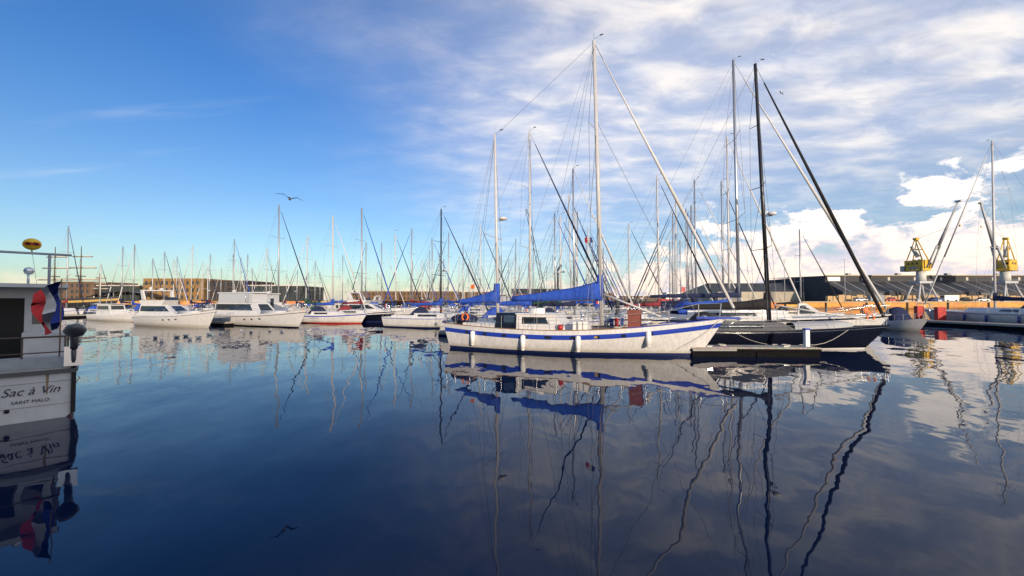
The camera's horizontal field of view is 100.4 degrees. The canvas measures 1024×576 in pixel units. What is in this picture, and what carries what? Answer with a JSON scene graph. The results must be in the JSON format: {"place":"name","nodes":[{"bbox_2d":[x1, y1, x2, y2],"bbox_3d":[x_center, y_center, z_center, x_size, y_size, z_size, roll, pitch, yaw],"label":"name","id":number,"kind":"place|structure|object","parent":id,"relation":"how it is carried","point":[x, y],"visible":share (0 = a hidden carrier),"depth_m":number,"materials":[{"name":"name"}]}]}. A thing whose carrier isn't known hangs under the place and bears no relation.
{"place":"outdoors","nodes":[
{"label":"outdoors","id":0,"kind":"place"},
{"bbox_2d":[117,301,578,306],"bbox_3d":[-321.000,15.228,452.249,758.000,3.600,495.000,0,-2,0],"label":"dock","id":1,"kind":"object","parent":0,"point":[184,303],"depth_m":204.90,"materials":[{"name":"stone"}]},
{"bbox_2d":[55,259,847,300],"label":"town buildings","id":2,"kind":"structure","parent":1,"relation":"on","point":[127,295],"depth_m":215.11,"materials":[{"name":"brown"}]},
{"bbox_2d":[0,305,1023,575],"bbox_3d":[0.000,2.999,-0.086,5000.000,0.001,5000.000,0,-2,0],"label":"harbour water","id":3,"kind":"structure","parent":0,"point":[362,449],"depth_m":7.99,"materials":[{"name":"blue liquid"}]},
{"bbox_2d":[0,250,86,425],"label":"fishing boat","id":4,"kind":"object","parent":3,"relation":"on","point":[41,360],"visible":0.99,"depth_m":11.03,"materials":[{"name":"white paint"}]},
{"bbox_2d":[22,238,41,283],"bbox_3d":[-18.458,0.605,16.957,0.466,4.600,5.507,1,-2,-38],"label":"scare balloon","id":5,"kind":"object","parent":4,"relation":"attached to","point":[31,244],"visible":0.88,"depth_m":14.94,"materials":[{"name":"yellow plastic"}]},
{"bbox_2d":[54,226,84,314],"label":"sailboat","id":6,"kind":"object","parent":3,"relation":"on","point":[72,310],"visible":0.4,"depth_m":78.19,"materials":[{"name":"white"}]},
{"bbox_2d":[63,314,85,317],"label":"walkway","id":7,"kind":"structure","parent":3,"relation":"on","point":[75,316],"depth_m":73.91,"materials":[{"name":"grey wood"}]},
{"bbox_2d":[39,246,144,307],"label":"tall ship","id":8,"kind":"object","parent":3,"relation":"on","point":[73,303],"visible":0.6,"depth_m":169.82,"materials":[{"name":"black wood"}]},
{"bbox_2d":[80,263,112,313],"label":"sailboat","id":9,"kind":"object","parent":3,"relation":"on","point":[92,307],"visible":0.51,"depth_m":82.20,"materials":[{"name":"white"}]},
{"bbox_2d":[86,297,135,320],"bbox_3d":[-58.486,3.280,62.994,12.503,3.869,2.900,-1,-2,28],"label":"cabin boat","id":10,"kind":"object","parent":3,"relation":"on","point":[111,312],"visible":0.9,"depth_m":62.14,"materials":[{"name":"white plastic"}]},
{"bbox_2d":[106,246,131,308],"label":"sailboat","id":11,"kind":"object","parent":3,"relation":"on","point":[126,305],"visible":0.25,"depth_m":87.11,"materials":[{"name":"white metal"}]},
{"bbox_2d":[117,244,147,314],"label":"sailboat","id":12,"kind":"object","parent":3,"relation":"on","point":[136,309],"visible":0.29,"depth_m":77.84,"materials":[{"name":"white"}]},
{"bbox_2d":[146,258,162,299],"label":"sailboat","id":13,"kind":"object","parent":3,"relation":"on","point":[152,285],"visible":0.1,"depth_m":90.75,"materials":[{"name":"white"}]},
{"bbox_2d":[149,252,179,303],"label":"sailboat","id":14,"kind":"object","parent":3,"relation":"on","point":[164,278],"visible":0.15,"depth_m":81.68,"materials":[{"name":"white"}]},
{"bbox_2d":[130,287,216,327],"bbox_3d":[-38.605,1.994,49.545,16.007,5.868,4.265,-1,-2,29],"label":"motor yacht","id":15,"kind":"object","parent":3,"relation":"on","point":[168,312],"visible":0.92,"depth_m":48.68,"materials":[{"name":"white plastic"}]},
{"bbox_2d":[161,261,189,309],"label":"sailboat","id":16,"kind":"object","parent":3,"relation":"on","point":[179,286],"visible":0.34,"depth_m":94.84,"materials":[{"name":"white"}]},
{"bbox_2d":[167,256,187,306],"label":"sailboat","id":17,"kind":"object","parent":3,"relation":"on","point":[176,283],"visible":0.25,"depth_m":127.55,"materials":[{"name":"white"}]},
{"bbox_2d":[177,245,213,309],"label":"sailboat","id":18,"kind":"object","parent":3,"relation":"on","point":[195,303],"visible":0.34,"depth_m":99.85,"materials":[{"name":"white metal"}]},
{"bbox_2d":[189,262,212,306],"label":"sailboat","id":19,"kind":"object","parent":3,"relation":"on","point":[197,286],"visible":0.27,"depth_m":150.74,"materials":[{"name":"blue"}]},
{"bbox_2d":[187,267,220,311],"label":"sailboat","id":20,"kind":"object","parent":3,"relation":"on","point":[203,307],"visible":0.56,"depth_m":89.50,"materials":[{"name":"white"}]},
{"bbox_2d":[194,254,222,307],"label":"sailboat","id":21,"kind":"object","parent":3,"relation":"on","point":[209,301],"visible":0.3,"depth_m":104.62,"materials":[{"name":"white"}]},
{"bbox_2d":[211,321,235,325],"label":"walkway","id":22,"kind":"structure","parent":3,"relation":"on","point":[222,323],"depth_m":50.06,"materials":[{"name":"grey wood"}]},
{"bbox_2d":[213,239,249,308],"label":"sailboat","id":23,"kind":"object","parent":3,"relation":"on","point":[234,268],"visible":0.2,"depth_m":93.62,"materials":[{"name":"white"}]},
{"bbox_2d":[217,254,245,301],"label":"sailboat","id":24,"kind":"object","parent":3,"relation":"on","point":[232,270],"visible":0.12,"depth_m":108.81,"materials":[{"name":"blue"}]},
{"bbox_2d":[236,254,252,291],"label":"sailboat","id":25,"kind":"object","parent":3,"relation":"on","point":[247,260],"visible":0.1,"depth_m":98.86,"materials":[{"name":"blue"}]},
{"bbox_2d":[212,284,306,327],"bbox_3d":[-30.200,2.161,51.018,19.880,5.618,4.665,-1,-2,33],"label":"motor yacht","id":26,"kind":"object","parent":3,"relation":"on","point":[242,309],"visible":0.88,"depth_m":50.06,"materials":[{"name":"white plastic"}]},
{"bbox_2d":[257,285,282,310],"bbox_3d":[-37.523,2.463,61.505,12.571,5.618,3.587,-1,-2,20],"label":"motor cruiser","id":27,"kind":"object","parent":3,"relation":"on","point":[277,303],"visible":0.09,"depth_m":60.46,"materials":[{"name":"white"}]},
{"bbox_2d":[253,247,294,308],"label":"sailboat","id":28,"kind":"object","parent":3,"relation":"on","point":[266,274],"visible":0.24,"depth_m":103.28,"materials":[{"name":"white paint"}]},
{"bbox_2d":[259,205,313,311],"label":"sailboat","id":29,"kind":"object","parent":3,"relation":"on","point":[286,309],"visible":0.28,"depth_m":66.54,"materials":[{"name":"white paint"}]},
{"bbox_2d":[283,270,319,310],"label":"sailboat","id":30,"kind":"object","parent":3,"relation":"on","point":[302,305],"visible":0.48,"depth_m":112.31,"materials":[{"name":"white"}]},
{"bbox_2d":[282,235,331,310],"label":"sailboat","id":31,"kind":"object","parent":3,"relation":"on","point":[307,301],"visible":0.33,"depth_m":71.34,"materials":[{"name":"white metal"}]},
{"bbox_2d":[292,261,327,308],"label":"sailboat","id":32,"kind":"object","parent":3,"relation":"on","point":[310,289],"visible":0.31,"depth_m":116.31,"materials":[{"name":"white"}]},
{"bbox_2d":[288,215,366,323],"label":"sailboat","id":33,"kind":"object","parent":3,"relation":"on","point":[318,314],"visible":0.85,"depth_m":55.61,"materials":[{"name":"white plastic"}]},
{"bbox_2d":[325,303,347,310],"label":"cabin boat","id":34,"kind":"object","parent":3,"relation":"on","point":[337,306],"visible":0.08,"depth_m":74.02,"materials":[{"name":"white"}]},
{"bbox_2d":[321,256,357,306],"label":"sailboat","id":35,"kind":"object","parent":3,"relation":"on","point":[342,283],"visible":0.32,"depth_m":124.23,"materials":[{"name":"white paint"}]},
{"bbox_2d":[328,208,394,321],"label":"sailboat","id":36,"kind":"object","parent":3,"relation":"on","point":[370,316],"visible":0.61,"depth_m":60.41,"materials":[{"name":"blue"}]},
{"bbox_2d":[351,242,380,303],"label":"sailboat","id":37,"kind":"object","parent":3,"relation":"on","point":[365,275],"visible":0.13,"depth_m":84.70,"materials":[{"name":"white"}]},
{"bbox_2d":[347,290,419,314],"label":"motor cruiser","id":38,"kind":"object","parent":3,"relation":"on","point":[373,308],"visible":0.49,"depth_m":65.66,"materials":[{"name":"white plastic"}]},
{"bbox_2d":[363,242,404,305],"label":"sailboat","id":39,"kind":"object","parent":3,"relation":"on","point":[381,301],"visible":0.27,"depth_m":88.87,"materials":[{"name":"white"}]},
{"bbox_2d":[370,234,422,308],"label":"sailboat","id":40,"kind":"object","parent":3,"relation":"on","point":[395,302],"visible":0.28,"depth_m":70.77,"materials":[{"name":"white metal"}]},
{"bbox_2d":[398,261,426,307],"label":"sailboat","id":41,"kind":"object","parent":3,"relation":"on","point":[406,306],"visible":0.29,"depth_m":97.63,"materials":[{"name":"white"}]},
{"bbox_2d":[382,228,448,312],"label":"sailboat","id":42,"kind":"object","parent":3,"relation":"on","point":[426,307],"visible":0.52,"depth_m":75.44,"materials":[{"name":"white metal"}]},
{"bbox_2d":[405,259,437,306],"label":"sailboat","id":43,"kind":"object","parent":3,"relation":"on","point":[423,283],"visible":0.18,"depth_m":101.90,"materials":[{"name":"white"}]},
{"bbox_2d":[414,261,445,307],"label":"sailboat","id":44,"kind":"object","parent":3,"relation":"on","point":[427,284],"visible":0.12,"depth_m":106.49,"materials":[{"name":"white"}]},
{"bbox_2d":[400,241,462,311],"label":"sailboat","id":45,"kind":"object","parent":3,"relation":"on","point":[437,309],"visible":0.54,"depth_m":79.28,"materials":[{"name":"white"}]},
{"bbox_2d":[408,250,456,307],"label":"sailboat","id":46,"kind":"object","parent":3,"relation":"on","point":[429,278],"visible":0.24,"depth_m":111.91,"materials":[{"name":"white paint"}]},
{"bbox_2d":[382,206,488,327],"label":"sailboat","id":47,"kind":"object","parent":3,"relation":"on","point":[420,317],"visible":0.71,"depth_m":46.71,"materials":[{"name":"white plastic"}]},
{"bbox_2d":[425,260,460,305],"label":"sailboat","id":48,"kind":"object","parent":3,"relation":"on","point":[449,304],"visible":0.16,"depth_m":116.41,"materials":[{"name":"white"}]},
{"bbox_2d":[427,253,460,309],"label":"sailboat","id":49,"kind":"object","parent":3,"relation":"on","point":[439,284],"visible":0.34,"depth_m":84.71,"materials":[{"name":"white paint"}]},
{"bbox_2d":[426,233,479,309],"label":"sailboat","id":50,"kind":"object","parent":3,"relation":"on","point":[458,306],"visible":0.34,"depth_m":89.39,"materials":[{"name":"white paint"}]},
{"bbox_2d":[436,248,485,310],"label":"sailboat","id":51,"kind":"object","parent":3,"relation":"on","point":[484,309],"visible":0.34,"depth_m":93.54,"materials":[{"name":"white"}]},
{"bbox_2d":[439,224,515,315],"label":"sailboat","id":52,"kind":"object","parent":3,"relation":"on","point":[464,308],"visible":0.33,"depth_m":59.94,"materials":[{"name":"white paint"}]},
{"bbox_2d":[468,260,490,308],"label":"sailboat","id":53,"kind":"object","parent":3,"relation":"on","point":[478,307],"visible":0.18,"depth_m":101.65,"materials":[{"name":"white"}]},
{"bbox_2d":[464,295,511,307],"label":"motor cruiser","id":54,"kind":"object","parent":3,"relation":"on","point":[503,298],"visible":0.18,"depth_m":104.03,"materials":[{"name":"white"}]},
{"bbox_2d":[488,239,537,308],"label":"sailboat","id":55,"kind":"object","parent":3,"relation":"on","point":[507,307],"visible":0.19,"depth_m":102.39,"materials":[{"name":"white"}]},
{"bbox_2d":[499,258,544,311],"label":"sailboat","id":56,"kind":"object","parent":3,"relation":"on","point":[512,309],"visible":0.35,"depth_m":96.50,"materials":[{"name":"white"}]},
{"bbox_2d":[438,127,615,335],"bbox_3d":[1.114,-4.556,35.162,14.756,18.033,4.707,-1,-2,20],"label":"sailboat","id":57,"kind":"object","parent":3,"relation":"on","point":[487,314],"visible":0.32,"depth_m":35.01,"materials":[{"name":"white metal"}]},
{"bbox_2d":[511,239,546,307],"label":"sailboat","id":58,"kind":"object","parent":3,"relation":"on","point":[533,266],"visible":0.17,"depth_m":116.00,"materials":[{"name":"metal"}]},
{"bbox_2d":[514,209,598,317],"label":"sailboat","id":59,"kind":"object","parent":3,"relation":"on","point":[555,273],"visible":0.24,"depth_m":50.01,"materials":[{"name":"white"}]},
{"bbox_2d":[503,212,611,315],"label":"sailboat","id":60,"kind":"object","parent":3,"relation":"on","point":[570,311],"visible":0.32,"depth_m":52.72,"materials":[{"name":"white metal"}]},
{"bbox_2d":[519,192,614,313],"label":"sailboat","id":61,"kind":"object","parent":3,"relation":"on","point":[571,283],"visible":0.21,"depth_m":57.57,"materials":[{"name":"white metal"}]},
{"bbox_2d":[516,165,635,319],"bbox_3d":[5.712,-3.753,41.227,12.575,16.776,4.261,-1,-2,20],"label":"sailboat","id":62,"kind":"object","parent":3,"relation":"on","point":[573,304],"visible":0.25,"depth_m":41.00,"materials":[{"name":"white metal"}]},
{"bbox_2d":[543,212,620,312],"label":"sailboat","id":63,"kind":"object","parent":3,"relation":"on","point":[582,309],"visible":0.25,"depth_m":62.48,"materials":[{"name":"red paint"}]},
{"bbox_2d":[543,211,626,310],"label":"sailboat","id":64,"kind":"object","parent":3,"relation":"on","point":[596,304],"visible":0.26,"depth_m":77.98,"materials":[{"name":"white metal"}]},
{"bbox_2d":[568,235,614,307],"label":"sailboat","id":65,"kind":"object","parent":3,"relation":"on","point":[586,272],"visible":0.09,"depth_m":91.98,"materials":[{"name":"red paint"}]},
{"bbox_2d":[444,34,739,355],"bbox_3d":[3.895,-5.390,25.228,16.964,19.628,4.573,-1,-2,19],"label":"ketch","id":66,"kind":"object","parent":3,"relation":"on","point":[538,330],"visible":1,"depth_m":24.31,"materials":[{"name":"white plastic"}]},
{"bbox_2d":[565,240,621,307],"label":"sailboat","id":67,"kind":"object","parent":3,"relation":"on","point":[593,276],"visible":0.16,"depth_m":102.41,"materials":[{"name":"metal"}]},
{"bbox_2d":[562,226,626,311],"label":"sailboat","id":68,"kind":"object","parent":3,"relation":"on","point":[584,302],"visible":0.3,"depth_m":71.80,"materials":[{"name":"white"}]},
{"bbox_2d":[569,248,628,308],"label":"sailboat","id":69,"kind":"object","parent":3,"relation":"on","point":[606,282],"visible":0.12,"depth_m":86.53,"materials":[{"name":"red paint"}]},
{"bbox_2d":[582,236,628,310],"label":"sailboat","id":70,"kind":"object","parent":3,"relation":"on","point":[587,305],"visible":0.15,"depth_m":81.14,"materials":[{"name":"red paint"}]},
{"bbox_2d":[596,295,646,318],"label":"walkway piles","id":71,"kind":"object","parent":3,"relation":"in","point":[617,306],"visible":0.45,"depth_m":38.04,"materials":[{"name":"white"}]},
{"bbox_2d":[588,224,667,312],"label":"sailboat","id":72,"kind":"object","parent":3,"relation":"on","point":[628,301],"visible":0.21,"depth_m":58.01,"materials":[{"name":"white metal"}]},
{"bbox_2d":[593,173,715,318],"bbox_3d":[15.482,-3.978,46.247,13.320,17.515,4.506,0,-2,15],"label":"sailboat","id":73,"kind":"object","parent":3,"relation":"on","point":[654,303],"visible":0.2,"depth_m":46.02,"materials":[{"name":"white metal"}]},
{"bbox_2d":[642,248,682,306],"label":"sailboat","id":74,"kind":"object","parent":3,"relation":"on","point":[670,277],"visible":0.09,"depth_m":87.10,"materials":[{"name":"white"}]},
{"bbox_2d":[638,241,697,309],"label":"sailboat","id":75,"kind":"object","parent":3,"relation":"on","point":[670,299],"visible":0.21,"depth_m":72.42,"materials":[{"name":"white metal"}]},
{"bbox_2d":[642,223,700,309],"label":"sailboat","id":76,"kind":"object","parent":3,"relation":"on","point":[676,271],"visible":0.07,"depth_m":81.98,"materials":[{"name":"white metal"}]},
{"bbox_2d":[661,287,685,300],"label":"ferry","id":77,"kind":"object","parent":3,"relation":"on","point":[667,293],"visible":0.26,"depth_m":325.73,"materials":[{"name":"red paint"}]},
{"bbox_2d":[634,213,717,311],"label":"sailboat","id":78,"kind":"object","parent":3,"relation":"on","point":[673,275],"visible":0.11,"depth_m":63.29,"materials":[{"name":"red paint"}]},
{"bbox_2d":[634,201,719,308],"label":"sailboat","id":79,"kind":"object","parent":3,"relation":"on","point":[675,299],"visible":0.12,"depth_m":58.36,"materials":[{"name":"white metal"}]},
{"bbox_2d":[647,240,712,308],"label":"sailboat","id":80,"kind":"object","parent":3,"relation":"on","point":[679,243],"visible":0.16,"depth_m":67.39,"materials":[{"name":"white metal"}]},
{"bbox_2d":[642,213,721,311],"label":"sailboat","id":81,"kind":"object","parent":3,"relation":"on","point":[688,284],"visible":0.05,"depth_m":55.02,"materials":[{"name":"white metal"}]},
{"bbox_2d":[643,208,721,310],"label":"sailboat","id":82,"kind":"object","parent":3,"relation":"on","point":[685,264],"visible":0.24,"depth_m":76.17,"materials":[{"name":"white metal"}]},
{"bbox_2d":[627,202,742,312],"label":"sailboat","id":83,"kind":"object","parent":3,"relation":"on","point":[665,306],"visible":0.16,"depth_m":47.61,"materials":[{"name":"white metal"}]},
{"bbox_2d":[630,179,756,311],"bbox_3d":[22.269,-4.498,52.429,15.149,18.911,4.808,-1,-2,20],"label":"sailboat","id":84,"kind":"object","parent":3,"relation":"on","point":[695,263],"visible":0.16,"depth_m":52.33,"materials":[{"name":"white metal"}]},
{"bbox_2d":[662,178,777,309],"bbox_3d":[23.801,-4.024,49.137,12.370,17.774,3.941,0,-2,14],"label":"sailboat","id":85,"kind":"object","parent":3,"relation":"on","point":[721,237],"visible":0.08,"depth_m":49.07,"materials":[{"name":"grey metal"}]},
{"bbox_2d":[654,133,801,314],"bbox_3d":[20.666,-5.407,41.656,14.430,20.108,4.449,0,-2,12],"label":"sailboat","id":86,"kind":"object","parent":3,"relation":"on","point":[729,261],"visible":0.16,"depth_m":41.54,"materials":[{"name":"white metal"}]},
{"bbox_2d":[596,56,890,325],"bbox_3d":[16.741,-6.774,32.265,20.545,22.301,6.393,0,-2,10],"label":"sailboat","id":87,"kind":"object","parent":3,"relation":"on","point":[682,314],"visible":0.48,"depth_m":31.25,"materials":[{"name":"white paint"}]},
{"bbox_2d":[690,344,821,356],"bbox_3d":[12.950,3.539,23.258,6.747,0.865,1.360,0,-2,3],"label":"finger pontoon","id":88,"kind":"object","parent":3,"relation":"on","point":[774,350],"visible":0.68,"depth_m":22.62,"materials":[{"name":"brown wood"}]},
{"bbox_2d":[693,328,847,350],"bbox_3d":[14.647,2.794,23.893,10.316,1.170,2.498,0,-2,0],"label":"finger gear","id":89,"kind":"object","parent":88,"relation":"on","point":[806,337],"visible":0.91,"depth_m":23.07,"materials":[{"name":"white plastic"}]},
{"bbox_2d":[624,59,889,349],"bbox_3d":[14.991,-5.318,27.390,16.348,19.409,4.221,0,-2,8],"label":"sailboat","id":90,"kind":"object","parent":3,"relation":"on","point":[770,332],"visible":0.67,"depth_m":26.15,"materials":[{"name":"grey plastic"}]},
{"bbox_2d":[773,229,845,314],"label":"sailboat","id":91,"kind":"object","parent":3,"relation":"on","point":[791,312],"visible":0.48,"depth_m":59.94,"materials":[{"name":"white"}]},
{"bbox_2d":[797,303,877,314],"bbox_3d":[28.375,3.001,38.494,7.218,3.218,3.266,-1,-2,32],"label":"motor boat","id":92,"kind":"object","parent":3,"relation":"on","point":[804,306],"visible":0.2,"depth_m":38.49,"materials":[{"name":"white plastic"}]},
{"bbox_2d":[882,307,927,331],"bbox_3d":[39.100,3.254,42.474,2.800,2.740,4.903,0,-2,2],"label":"motor boat","id":93,"kind":"object","parent":3,"relation":"on","point":[899,319],"visible":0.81,"depth_m":42.28,"materials":[{"name":"white plastic"}]},
{"bbox_2d":[913,318,1023,330],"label":"pontoon","id":94,"kind":"object","parent":3,"relation":"on","point":[1002,326],"visible":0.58,"depth_m":46.42,"materials":[{"name":"grey wood"}]},
{"bbox_2d":[914,303,945,319],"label":"pontoon cabinets","id":95,"kind":"object","parent":94,"relation":"on","point":[939,313],"visible":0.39,"depth_m":54.53,"materials":[{"name":"red paint"}]},
{"bbox_2d":[924,141,1023,323],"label":"sailboat","id":96,"kind":"object","parent":3,"relation":"on","point":[1014,315],"visible":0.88,"depth_m":49.77,"materials":[{"name":"grey"}]},
{"bbox_2d":[0,0,1023,300],"label":"sky","id":97,"kind":"structure","parent":0,"point":[170,127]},
{"bbox_2d":[525,209,561,291],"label":"mobile crane","id":98,"kind":"object","parent":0,"point":[539,263],"visible":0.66,"depth_m":289.89,"materials":[{"name":"grey metal"}]},
{"bbox_2d":[613,300,1023,308],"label":"quay","id":99,"kind":"structure","parent":0,"point":[906,304],"depth_m":146.89,"materials":[{"name":"concrete"}]},
{"bbox_2d":[682,283,804,300],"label":"shed","id":100,"kind":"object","parent":99,"relation":"on","point":[790,294],"visible":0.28,"depth_m":184.57,"materials":[{"name":"metal"}]},
{"bbox_2d":[866,295,884,300],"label":"van","id":101,"kind":"object","parent":99,"relation":"on","point":[869,297],"visible":0.42,"depth_m":149.94,"materials":[{"name":"grey"}]},
{"bbox_2d":[825,295,1020,300],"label":"quay blocks","id":102,"kind":"structure","parent":99,"relation":"on","point":[851,298],"depth_m":155.38,"materials":[{"name":"beige concrete"}]},
{"bbox_2d":[900,200,962,300],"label":"harbour crane","id":103,"kind":"object","parent":99,"relation":"on","point":[920,267],"visible":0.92,"depth_m":151.53,"materials":[{"name":"yellow metal"}]},
{"bbox_2d":[940,295,958,300],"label":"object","id":104,"kind":"object","parent":99,"relation":"on","point":[950,297],"visible":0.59,"depth_m":149.56,"materials":[{"name":"white"}]},
{"bbox_2d":[973,297,989,300],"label":"car","id":105,"kind":"object","parent":99,"relation":"on","point":[981,299],"visible":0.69,"depth_m":150.09,"materials":[{"name":"white"}]},
{"bbox_2d":[978,202,1023,300],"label":"harbour crane","id":106,"kind":"object","parent":99,"relation":"on","point":[1008,266],"visible":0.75,"depth_m":151.39,"materials":[{"name":"white"}]},
{"bbox_2d":[769,273,1023,300],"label":"dark warehouse","id":107,"kind":"structure","parent":0,"point":[816,288],"depth_m":169.29,"materials":[{"name":"metal"}]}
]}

